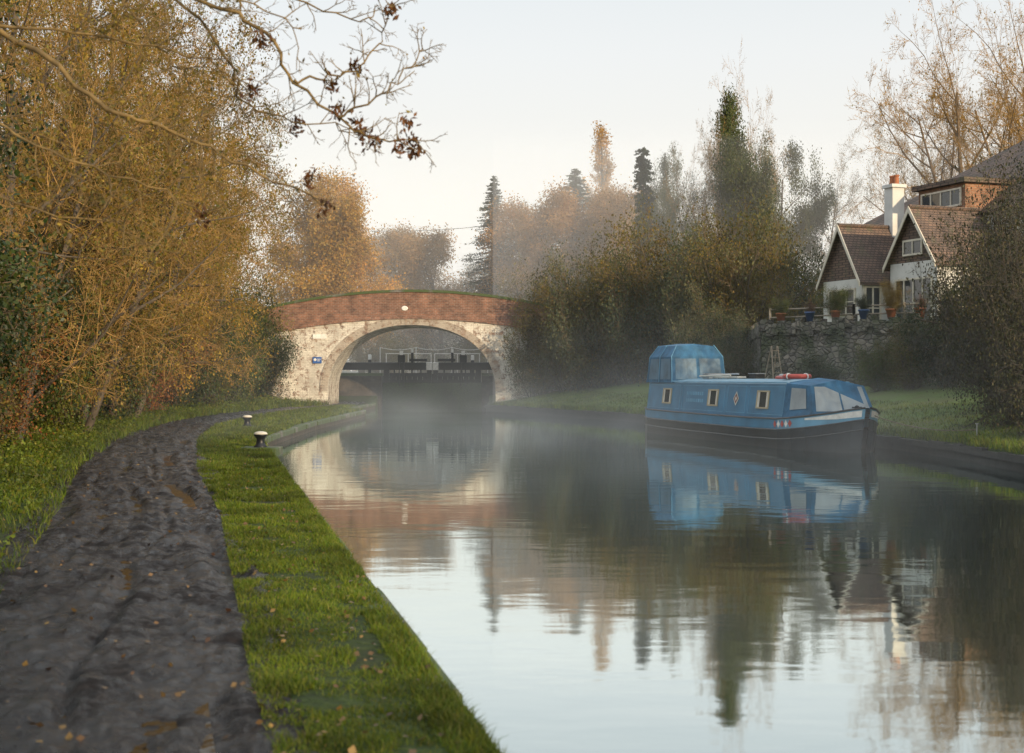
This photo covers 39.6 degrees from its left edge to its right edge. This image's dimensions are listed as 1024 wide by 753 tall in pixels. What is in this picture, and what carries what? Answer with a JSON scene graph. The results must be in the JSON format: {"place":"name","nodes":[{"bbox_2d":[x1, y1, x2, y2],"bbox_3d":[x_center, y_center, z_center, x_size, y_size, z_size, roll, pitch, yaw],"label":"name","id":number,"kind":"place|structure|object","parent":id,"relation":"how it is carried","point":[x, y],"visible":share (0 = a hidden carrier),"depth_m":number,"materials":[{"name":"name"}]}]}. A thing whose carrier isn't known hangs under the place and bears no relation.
{"place":"outdoors","nodes":[
{"label":"outdoors","id":0,"kind":"place"},
{"bbox_2d":[195,404,506,752],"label":"verge grass","id":1,"kind":"structure","parent":0,"point":[228,439],"depth_m":8.56,"materials":[{"name":"green plant"}]},
{"bbox_2d":[0,371,1023,752],"bbox_3d":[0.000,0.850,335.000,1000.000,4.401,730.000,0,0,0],"label":"ground","id":2,"kind":"structure","parent":0,"point":[430,395],"depth_m":16.45,"materials":[{"name":"green plant"}]},
{"bbox_2d":[0,249,56,421],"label":"hedge shrub","id":3,"kind":"object","parent":2,"relation":"on","point":[7,326],"visible":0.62,"depth_m":19.26,"materials":[{"name":"green plant"}]},
{"bbox_2d":[0,260,64,462],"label":"hedge shrub","id":4,"kind":"object","parent":2,"relation":"on","point":[6,347],"visible":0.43,"depth_m":21.42,"materials":[{"name":"green plant"}]},
{"bbox_2d":[0,0,73,395],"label":"ivy tree","id":5,"kind":"object","parent":2,"relation":"on","point":[9,248],"visible":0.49,"depth_m":22.00,"materials":[{"name":"green plant"}]},
{"bbox_2d":[0,0,86,415],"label":"ivy tree","id":6,"kind":"object","parent":2,"relation":"on","point":[5,278],"visible":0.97,"depth_m":16.58,"materials":[{"name":"green plant"}]},
{"bbox_2d":[0,222,90,452],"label":"hedge shrub","id":7,"kind":"object","parent":2,"relation":"on","point":[8,414],"visible":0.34,"depth_m":24.02,"materials":[{"name":"green plant"}]},
{"bbox_2d":[0,285,91,444],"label":"hedge shrub","id":8,"kind":"object","parent":2,"relation":"on","point":[21,383],"visible":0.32,"depth_m":27.64,"materials":[{"name":"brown plant"}]},
{"bbox_2d":[5,253,109,439],"bbox_3d":[-10.907,-0.734,30.722,5.031,5.465,4.852,0,0,36],"label":"hedge shrub","id":9,"kind":"object","parent":2,"relation":"on","point":[43,375],"visible":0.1,"depth_m":30.76,"materials":[{"name":"brown plant"}]},
{"bbox_2d":[0,0,142,422],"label":"autumn tree","id":10,"kind":"object","parent":2,"relation":"on","point":[80,410],"visible":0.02,"depth_m":37.99,"materials":[{"name":"orange plant"}]},
{"bbox_2d":[26,218,119,429],"bbox_3d":[-12.037,-0.668,34.522,5.429,6.805,6.558,0,0,4],"label":"hedge shrub","id":11,"kind":"object","parent":2,"relation":"on","point":[55,417],"visible":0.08,"depth_m":33.34,"materials":[{"name":"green plant"}]},
{"bbox_2d":[0,0,164,403],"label":"autumn tree","id":12,"kind":"object","parent":2,"relation":"on","point":[5,204],"visible":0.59,"depth_m":25.23,"materials":[{"name":"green plant"}]},
{"bbox_2d":[0,0,219,422],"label":"autumn tree","id":13,"kind":"object","parent":2,"relation":"on","point":[121,315],"visible":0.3,"depth_m":32.74,"materials":[{"name":"orange plant"}]},
{"bbox_2d":[0,0,220,444],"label":"autumn tree","id":14,"kind":"object","parent":2,"relation":"on","point":[74,144],"visible":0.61,"depth_m":28.61,"materials":[{"name":"orange plant"}]},
{"bbox_2d":[67,267,163,423],"bbox_3d":[-12.796,-1.110,40.088,5.785,6.558,5.579,0,0,-4],"label":"hedge shrub","id":15,"kind":"object","parent":2,"relation":"on","point":[116,405],"visible":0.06,"depth_m":40.80,"materials":[{"name":"brown plant"}]},
{"bbox_2d":[92,261,201,418],"bbox_3d":[-12.542,-0.681,44.129,6.558,6.805,5.429,0,0,16],"label":"hedge shrub","id":16,"kind":"object","parent":2,"relation":"on","point":[155,378],"visible":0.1,"depth_m":43.19,"materials":[{"name":"brown plant"}]},
{"bbox_2d":[0,0,300,431],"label":"autumn tree","id":17,"kind":"object","parent":2,"relation":"on","point":[94,410],"visible":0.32,"depth_m":35.16,"materials":[{"name":"orange plant"}]},
{"bbox_2d":[0,0,309,419],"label":"autumn tree","id":18,"kind":"object","parent":2,"relation":"on","point":[207,320],"visible":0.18,"depth_m":44.13,"materials":[{"name":"orange plant"}]},
{"bbox_2d":[98,272,214,411],"bbox_3d":[-13.168,-0.863,47.570,6.409,6.119,6.088,0,0,-18],"label":"hedge shrub","id":19,"kind":"object","parent":2,"relation":"on","point":[151,393],"depth_m":47.77,"materials":[{"name":"brown plant"}]},
{"bbox_2d":[0,393,331,593],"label":"hedge grass","id":20,"kind":"structure","parent":2,"relation":"on","point":[64,474],"depth_m":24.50,"materials":[{"name":"green plant"}]},
{"bbox_2d":[87,0,266,407],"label":"autumn tree","id":21,"kind":"object","parent":2,"relation":"on","point":[219,342],"visible":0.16,"depth_m":51.72,"materials":[{"name":"orange plant"}]},
{"bbox_2d":[123,294,235,409],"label":"hedge shrub","id":22,"kind":"object","parent":2,"relation":"on","point":[163,391],"visible":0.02,"depth_m":51.35,"materials":[{"name":"brown plant"}]},
{"bbox_2d":[0,401,365,752],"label":"towpath","id":23,"kind":"structure","parent":2,"relation":"on","point":[81,654],"depth_m":8.33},
{"bbox_2d":[60,421,219,752],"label":"puddle water","id":24,"kind":"structure","parent":23,"relation":"on","point":[208,743],"depth_m":6.28,"materials":[{"name":"black liquid"}]},
{"bbox_2d":[90,0,300,392],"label":"autumn tree","id":25,"kind":"object","parent":2,"relation":"on","point":[270,176],"visible":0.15,"depth_m":56.90,"materials":[{"name":"orange plant"}]},
{"bbox_2d":[144,273,246,408],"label":"hedge shrub","id":26,"kind":"object","parent":2,"relation":"on","point":[202,378],"visible":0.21,"depth_m":54.54,"materials":[{"name":"brown plant"}]},
{"bbox_2d":[159,57,262,337],"bbox_3d":[-14.116,-6.359,64.433,6.486,15.676,10.074,0,0,-9],"label":"autumn tree","id":27,"kind":"object","parent":2,"relation":"on","point":[231,195],"visible":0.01,"depth_m":65.00,"materials":[{"name":"orange plant"}]},
{"bbox_2d":[0,0,447,295],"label":"ash tree","id":28,"kind":"object","parent":2,"relation":"on","point":[392,11],"visible":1,"depth_m":8.99,"materials":[{"name":"brown plant"}]},
{"bbox_2d":[1,443,459,752],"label":"fallen leaves","id":29,"kind":"object","parent":2,"relation":"on","point":[351,749],"visible":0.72,"depth_m":7.32,"materials":[{"name":"orange plant"}]},
{"bbox_2d":[184,279,277,408],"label":"hedge shrub","id":30,"kind":"object","parent":2,"relation":"on","point":[221,390],"visible":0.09,"depth_m":58.07,"materials":[{"name":"brown plant"}]},
{"bbox_2d":[188,279,283,403],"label":"hedge shrub","id":31,"kind":"object","parent":2,"relation":"on","point":[245,393],"visible":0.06,"depth_m":62.27,"materials":[{"name":"brown plant"}]},
{"bbox_2d":[197,276,288,401],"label":"hedge shrub","id":32,"kind":"object","parent":2,"relation":"on","point":[266,321],"visible":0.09,"depth_m":64.81,"materials":[{"name":"brown plant"}]},
{"bbox_2d":[214,250,299,395],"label":"hedge shrub","id":33,"kind":"object","parent":2,"relation":"on","point":[262,316],"visible":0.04,"depth_m":69.48,"materials":[{"name":"brown plant"}]},
{"bbox_2d":[246,293,305,399],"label":"hedge shrub","id":34,"kind":"object","parent":2,"relation":"on","point":[283,356],"visible":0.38,"depth_m":69.67,"materials":[{"name":"green plant"}]},
{"bbox_2d":[240,162,392,304],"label":"autumn tree","id":35,"kind":"object","parent":2,"relation":"on","point":[336,230],"visible":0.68,"depth_m":92.76,"materials":[{"name":"orange plant"}]},
{"bbox_2d":[268,406,374,445],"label":"quay wall","id":36,"kind":"structure","parent":2,"relation":"on","point":[296,434],"depth_m":46.03,"materials":[{"name":"stone"}]},
{"bbox_2d":[265,403,497,752],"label":"quay coping","id":37,"kind":"object","parent":36,"relation":"on","point":[289,431],"visible":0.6,"depth_m":34.83,"materials":[{"name":"stone"}]},
{"bbox_2d":[240,431,282,454],"bbox_3d":[-5.020,1.326,28.400,0.760,0.468,0.840,0,0,0],"label":"mooring bollard","id":38,"kind":"object","parent":37,"relation":"on","point":[260,436],"visible":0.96,"depth_m":28.31,"materials":[{"name":"black metal"}]},
{"bbox_2d":[278,166,414,372],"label":"autumn tree","id":39,"kind":"object","parent":2,"relation":"on","point":[364,286],"visible":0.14,"depth_m":98.91,"materials":[{"name":"orange plant"}]},
{"bbox_2d":[346,330,420,372],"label":"shrub","id":40,"kind":"object","parent":2,"relation":"on","point":[375,354],"visible":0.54,"depth_m":95.58,"materials":[{"name":"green plant"}]},
{"bbox_2d":[362,218,452,372],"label":"autumn tree","id":41,"kind":"object","parent":2,"relation":"on","point":[383,272],"visible":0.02,"depth_m":124.83,"materials":[{"name":"orange plant"}]},
{"bbox_2d":[339,373,495,407],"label":"lock chamber","id":42,"kind":"object","parent":2,"relation":"on","point":[360,384],"visible":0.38,"depth_m":79.60,"materials":[{"name":"brick"}]},
{"bbox_2d":[342,349,431,385],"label":"lock gate","id":43,"kind":"structure","parent":42,"relation":"attached to","point":[399,365],"depth_m":80.40,"materials":[{"name":"black paint"}]},
{"bbox_2d":[432,349,491,385],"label":"lock gate","id":44,"kind":"structure","parent":42,"relation":"attached to","point":[465,365],"depth_m":80.40,"materials":[{"name":"black paint"}]},
{"bbox_2d":[370,218,503,356],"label":"autumn tree","id":45,"kind":"object","parent":2,"relation":"on","point":[412,251],"visible":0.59,"depth_m":106.77,"materials":[{"name":"brown plant"}]},
{"bbox_2d":[404,329,470,379],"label":"shrub","id":46,"kind":"object","parent":2,"relation":"on","point":[437,356],"visible":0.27,"depth_m":98.09,"materials":[{"name":"grey plant"}]},
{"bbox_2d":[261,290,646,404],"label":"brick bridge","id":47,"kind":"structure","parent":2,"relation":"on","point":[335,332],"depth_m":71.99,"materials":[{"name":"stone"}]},
{"bbox_2d":[449,338,492,380],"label":"shrub","id":48,"kind":"object","parent":2,"relation":"on","point":[476,357],"visible":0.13,"depth_m":95.91,"materials":[{"name":"grey plant"}]},
{"bbox_2d":[425,176,518,372],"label":"fir tree","id":49,"kind":"object","parent":2,"relation":"on","point":[493,194],"visible":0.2,"depth_m":100.78,"materials":[{"name":"green plant"}]},
{"bbox_2d":[468,191,582,300],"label":"autumn tree","id":50,"kind":"object","parent":2,"relation":"on","point":[521,218],"visible":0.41,"depth_m":97.23,"materials":[{"name":"brown plant"}]},
{"bbox_2d":[500,288,566,399],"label":"bank shrub","id":51,"kind":"object","parent":2,"relation":"on","point":[530,377],"visible":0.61,"depth_m":70.85,"materials":[{"name":"green plant"}]},
{"bbox_2d":[482,242,590,373],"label":"bank shrub","id":52,"kind":"object","parent":2,"relation":"on","point":[510,290],"visible":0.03,"depth_m":78.15,"materials":[{"name":"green plant"}]},
{"bbox_2d":[503,268,588,395],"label":"bank shrub","id":53,"kind":"object","parent":2,"relation":"on","point":[525,325],"visible":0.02,"depth_m":71.31,"materials":[{"name":"green plant"}]},
{"bbox_2d":[509,169,591,293],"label":"fir tree","id":54,"kind":"object","parent":2,"relation":"on","point":[576,181],"visible":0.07,"depth_m":103.68,"materials":[{"name":"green plant"}]},
{"bbox_2d":[499,265,617,396],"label":"bank shrub","id":55,"kind":"object","parent":2,"relation":"on","point":[562,374],"visible":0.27,"depth_m":70.20,"materials":[{"name":"green plant"}]},
{"bbox_2d":[503,176,636,297],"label":"autumn tree","id":56,"kind":"object","parent":2,"relation":"on","point":[568,209],"visible":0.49,"depth_m":93.90,"materials":[{"name":"brown plant"}]},
{"bbox_2d":[537,232,652,392],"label":"bank shrub","id":57,"kind":"object","parent":2,"relation":"on","point":[563,334],"visible":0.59,"depth_m":68.18,"materials":[{"name":"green plant"}]},
{"bbox_2d":[582,120,616,246],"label":"poplar tree","id":58,"kind":"object","parent":2,"relation":"on","point":[606,172],"visible":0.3,"depth_m":120.52,"materials":[{"name":"orange plant"}]},
{"bbox_2d":[524,194,675,389],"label":"bank shrub","id":59,"kind":"object","parent":2,"relation":"on","point":[549,270],"visible":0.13,"depth_m":72.30,"materials":[{"name":"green plant"}]},
{"bbox_2d":[554,236,684,385],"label":"bank shrub","id":60,"kind":"object","parent":2,"relation":"on","point":[633,306],"visible":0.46,"depth_m":67.54,"materials":[{"name":"green plant"}]},
{"bbox_2d":[571,174,684,276],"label":"autumn tree","id":61,"kind":"object","parent":2,"relation":"on","point":[618,192],"visible":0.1,"depth_m":96.85,"materials":[{"name":"brown plant"}]},
{"bbox_2d":[632,147,655,280],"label":"conifer tree","id":62,"kind":"object","parent":2,"relation":"on","point":[642,176],"visible":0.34,"depth_m":81.83,"materials":[{"name":"green plant"}]},
{"bbox_2d":[592,211,709,385],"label":"bank shrub","id":63,"kind":"object","parent":2,"relation":"on","point":[625,336],"visible":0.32,"depth_m":65.88,"materials":[{"name":"green plant"}]},
{"bbox_2d":[574,179,733,374],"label":"bank shrub","id":64,"kind":"object","parent":2,"relation":"on","point":[659,242],"visible":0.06,"depth_m":70.64,"materials":[{"name":"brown plant"}]},
{"bbox_2d":[632,141,686,278],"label":"tree","id":65,"kind":"object","parent":2,"relation":"on","point":[660,191],"visible":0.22,"depth_m":87.69,"materials":[{"name":"green plant"}]},
{"bbox_2d":[641,108,721,253],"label":"tree","id":66,"kind":"object","parent":2,"relation":"on","point":[682,195],"visible":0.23,"depth_m":80.40,"materials":[{"name":"green plant"}]},
{"bbox_2d":[663,172,720,277],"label":"tree","id":67,"kind":"object","parent":2,"relation":"on","point":[694,198],"visible":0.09,"depth_m":77.76,"materials":[{"name":"green plant"}]},
{"bbox_2d":[645,216,768,345],"bbox_3d":[9.220,-2.718,64.608,6.065,9.006,5.963,0,0,-4],"label":"bank shrub","id":68,"kind":"object","parent":2,"relation":"on","point":[672,309],"visible":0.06,"depth_m":63.51,"materials":[{"name":"green plant"}]},
{"bbox_2d":[664,270,757,366],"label":"bank shrub","id":69,"kind":"object","parent":2,"relation":"on","point":[683,324],"visible":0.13,"depth_m":59.02,"materials":[{"name":"green plant"}]},
{"bbox_2d":[667,292,754,367],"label":"bank shrub","id":70,"kind":"object","parent":2,"relation":"on","point":[716,335],"visible":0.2,"depth_m":55.91,"materials":[{"name":"green plant"}]},
{"bbox_2d":[693,311,759,378],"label":"bank shrub","id":71,"kind":"object","parent":2,"relation":"on","point":[732,365],"visible":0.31,"depth_m":52.36,"materials":[{"name":"green plant"}]},
{"bbox_2d":[689,37,790,262],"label":"tree","id":72,"kind":"object","parent":2,"relation":"on","point":[712,162],"visible":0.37,"depth_m":77.01,"materials":[{"name":"green plant"}]},
{"bbox_2d":[664,177,820,303],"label":"bank shrub","id":73,"kind":"object","parent":2,"relation":"on","point":[739,233],"visible":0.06,"depth_m":69.58,"materials":[{"name":"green plant"}]},
{"bbox_2d":[663,188,823,349],"bbox_3d":[10.398,-3.256,63.801,7.239,10.749,7.117,0,0,-10],"label":"bank shrub","id":74,"kind":"object","parent":2,"relation":"on","point":[780,255],"visible":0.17,"depth_m":62.45,"materials":[{"name":"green plant"}]},
{"bbox_2d":[670,205,823,375],"bbox_3d":[10.076,-3.034,61.967,6.084,8.781,8.768,0,0,-23],"label":"bank shrub","id":75,"kind":"object","parent":2,"relation":"on","point":[753,299],"visible":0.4,"depth_m":61.17,"materials":[{"name":"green plant"}]},
{"bbox_2d":[694,82,803,266],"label":"tree","id":76,"kind":"object","parent":2,"relation":"on","point":[737,172],"visible":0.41,"depth_m":74.44,"materials":[{"name":"green plant"}]},
{"bbox_2d":[484,405,1023,472],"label":"bank edging","id":77,"kind":"object","parent":2,"relation":"on","point":[986,457],"visible":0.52,"depth_m":32.41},
{"bbox_2d":[494,390,1023,453],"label":"bank grass","id":78,"kind":"structure","parent":2,"relation":"on","point":[978,440],"depth_m":36.06,"materials":[{"name":"green plant"}]},
{"bbox_2d":[709,127,839,291],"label":"tree","id":79,"kind":"object","parent":2,"relation":"on","point":[811,220],"visible":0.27,"depth_m":78.71,"materials":[{"name":"green plant"}]},
{"bbox_2d":[722,188,829,321],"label":"bank shrub","id":80,"kind":"object","parent":2,"relation":"on","point":[803,265],"visible":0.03,"depth_m":68.17,"materials":[{"name":"green plant"}]},
{"bbox_2d":[791,348,847,380],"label":"bank shrub","id":81,"kind":"object","parent":2,"relation":"on","point":[821,372],"visible":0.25,"depth_m":46.25,"materials":[{"name":"green plant"}]},
{"bbox_2d":[800,127,874,310],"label":"tree","id":82,"kind":"object","parent":2,"relation":"on","point":[835,210],"visible":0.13,"depth_m":82.61,"materials":[{"name":"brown plant"}]},
{"bbox_2d":[747,313,962,386],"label":"garden wall","id":83,"kind":"structure","parent":2,"relation":"on","point":[835,339],"depth_m":48.42,"materials":[{"name":"stone"}]},
{"bbox_2d":[810,283,852,316],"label":"potted plant","id":84,"kind":"object","parent":83,"relation":"on","point":[837,300],"visible":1,"depth_m":47.99,"materials":[{"name":"green plant"}]},
{"bbox_2d":[876,276,910,317],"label":"potted plant","id":85,"kind":"object","parent":83,"relation":"on","point":[891,298],"visible":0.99,"depth_m":46.68,"materials":[{"name":"green plant"}]},
{"bbox_2d":[848,332,906,392],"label":"bank shrub","id":86,"kind":"object","parent":2,"relation":"on","point":[872,373],"visible":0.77,"depth_m":44.72,"materials":[{"name":"green plant"}]},
{"bbox_2d":[846,106,942,223],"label":"tree","id":87,"kind":"object","parent":2,"relation":"on","point":[872,188],"visible":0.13,"depth_m":80.49,"materials":[{"name":"brown plant"}]},
{"bbox_2d":[869,314,938,391],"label":"bank shrub","id":88,"kind":"object","parent":2,"relation":"on","point":[909,382],"visible":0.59,"depth_m":43.38,"materials":[{"name":"green plant"}]},
{"bbox_2d":[838,0,1023,223],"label":"bare tree","id":89,"kind":"object","parent":2,"relation":"on","point":[959,151],"visible":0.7,"depth_m":73.34,"materials":[{"name":"brown plant"}]},
{"bbox_2d":[890,294,972,389],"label":"bank shrub","id":90,"kind":"object","parent":2,"relation":"on","point":[927,358],"visible":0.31,"depth_m":42.01,"materials":[{"name":"green plant"}]},
{"bbox_2d":[886,148,1023,413],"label":"bank shrub","id":91,"kind":"object","parent":2,"relation":"on","point":[997,217],"visible":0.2,"depth_m":35.11,"materials":[{"name":"green plant"}]},
{"bbox_2d":[898,0,1023,196],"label":"bare tree","id":92,"kind":"object","parent":2,"relation":"on","point":[984,92],"visible":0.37,"depth_m":79.53,"materials":[{"name":"brown plant"}]},
{"bbox_2d":[910,176,1023,430],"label":"bank shrub","id":93,"kind":"object","parent":2,"relation":"on","point":[965,350],"visible":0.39,"depth_m":31.72,"materials":[{"name":"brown plant"}]},
{"bbox_2d":[914,115,1023,334],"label":"bank shrub","id":94,"kind":"object","parent":2,"relation":"on","point":[991,201],"visible":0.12,"depth_m":37.53,"materials":[{"name":"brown plant"}]},
{"bbox_2d":[934,200,1023,440],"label":"bank shrub","id":95,"kind":"object","parent":2,"relation":"on","point":[1016,378],"visible":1,"depth_m":28.69,"materials":[{"name":"green plant"}]},
{"bbox_2d":[948,116,1023,306],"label":"bank shrub","id":96,"kind":"object","parent":2,"relation":"on","point":[1018,169],"visible":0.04,"depth_m":40.68,"materials":[{"name":"brown plant"}]},
{"bbox_2d":[0,0,1023,370],"label":"sky","id":97,"kind":"structure","parent":0,"point":[517,88],"materials":[{"name":"white"}]},
{"bbox_2d":[274,408,1023,752],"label":"canal water","id":98,"kind":"structure","parent":0,"point":[550,584],"depth_m":12.32,"materials":[{"name":"grey liquid"}]},
{"bbox_2d":[644,344,879,452],"bbox_3d":[6.525,0.590,38.727,2.120,3.220,13.543,0,0,-13],"label":"narrowboat","id":99,"kind":"object","parent":98,"relation":"on","point":[813,415],"visible":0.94,"depth_m":36.41,"materials":[{"name":"blue paint"}]},
{"bbox_2d":[816,140,1023,321],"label":"house","id":100,"kind":"structure","parent":0,"point":[866,257],"depth_m":55.10,"materials":[{"name":"ceramic"}]},
{"bbox_2d":[864,286,880,319],"bbox_3d":[13.967,-2.650,55.062,0.750,1.700,0.058,0,0,-20],"label":"door","id":101,"kind":"structure","parent":100,"relation":"in","point":[873,292],"depth_m":55.09,"materials":[{"name":"beige paint"}]},
{"bbox_2d":[902,238,922,256],"bbox_3d":[15.039,-4.850,53.408,0.058,0.600,1.200,0,0,-20],"label":"window","id":102,"kind":"structure","parent":100,"relation":"in","point":[911,245],"depth_m":53.38,"materials":[{"name":"beige paint"}]},
{"bbox_2d":[894,276,932,319],"bbox_3d":[15.061,-2.750,53.369,0.058,1.900,2.300,0,0,-20],"label":"window","id":103,"kind":"structure","parent":100,"relation":"in","point":[905,283],"depth_m":53.37,"materials":[{"name":"beige paint"}]},
{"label":"garden terrace","id":104,"kind":"structure","parent":0,"visible":0},
{"bbox_2d":[769,302,935,321],"bbox_3d":[13.964,-2.050,46.836,12.574,0.800,1.258,0,0,36],"label":"garden railing","id":105,"kind":"object","parent":104,"relation":"on","point":[853,306],"visible":0.28,"depth_m":48.08,"materials":[{"name":"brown wood"}]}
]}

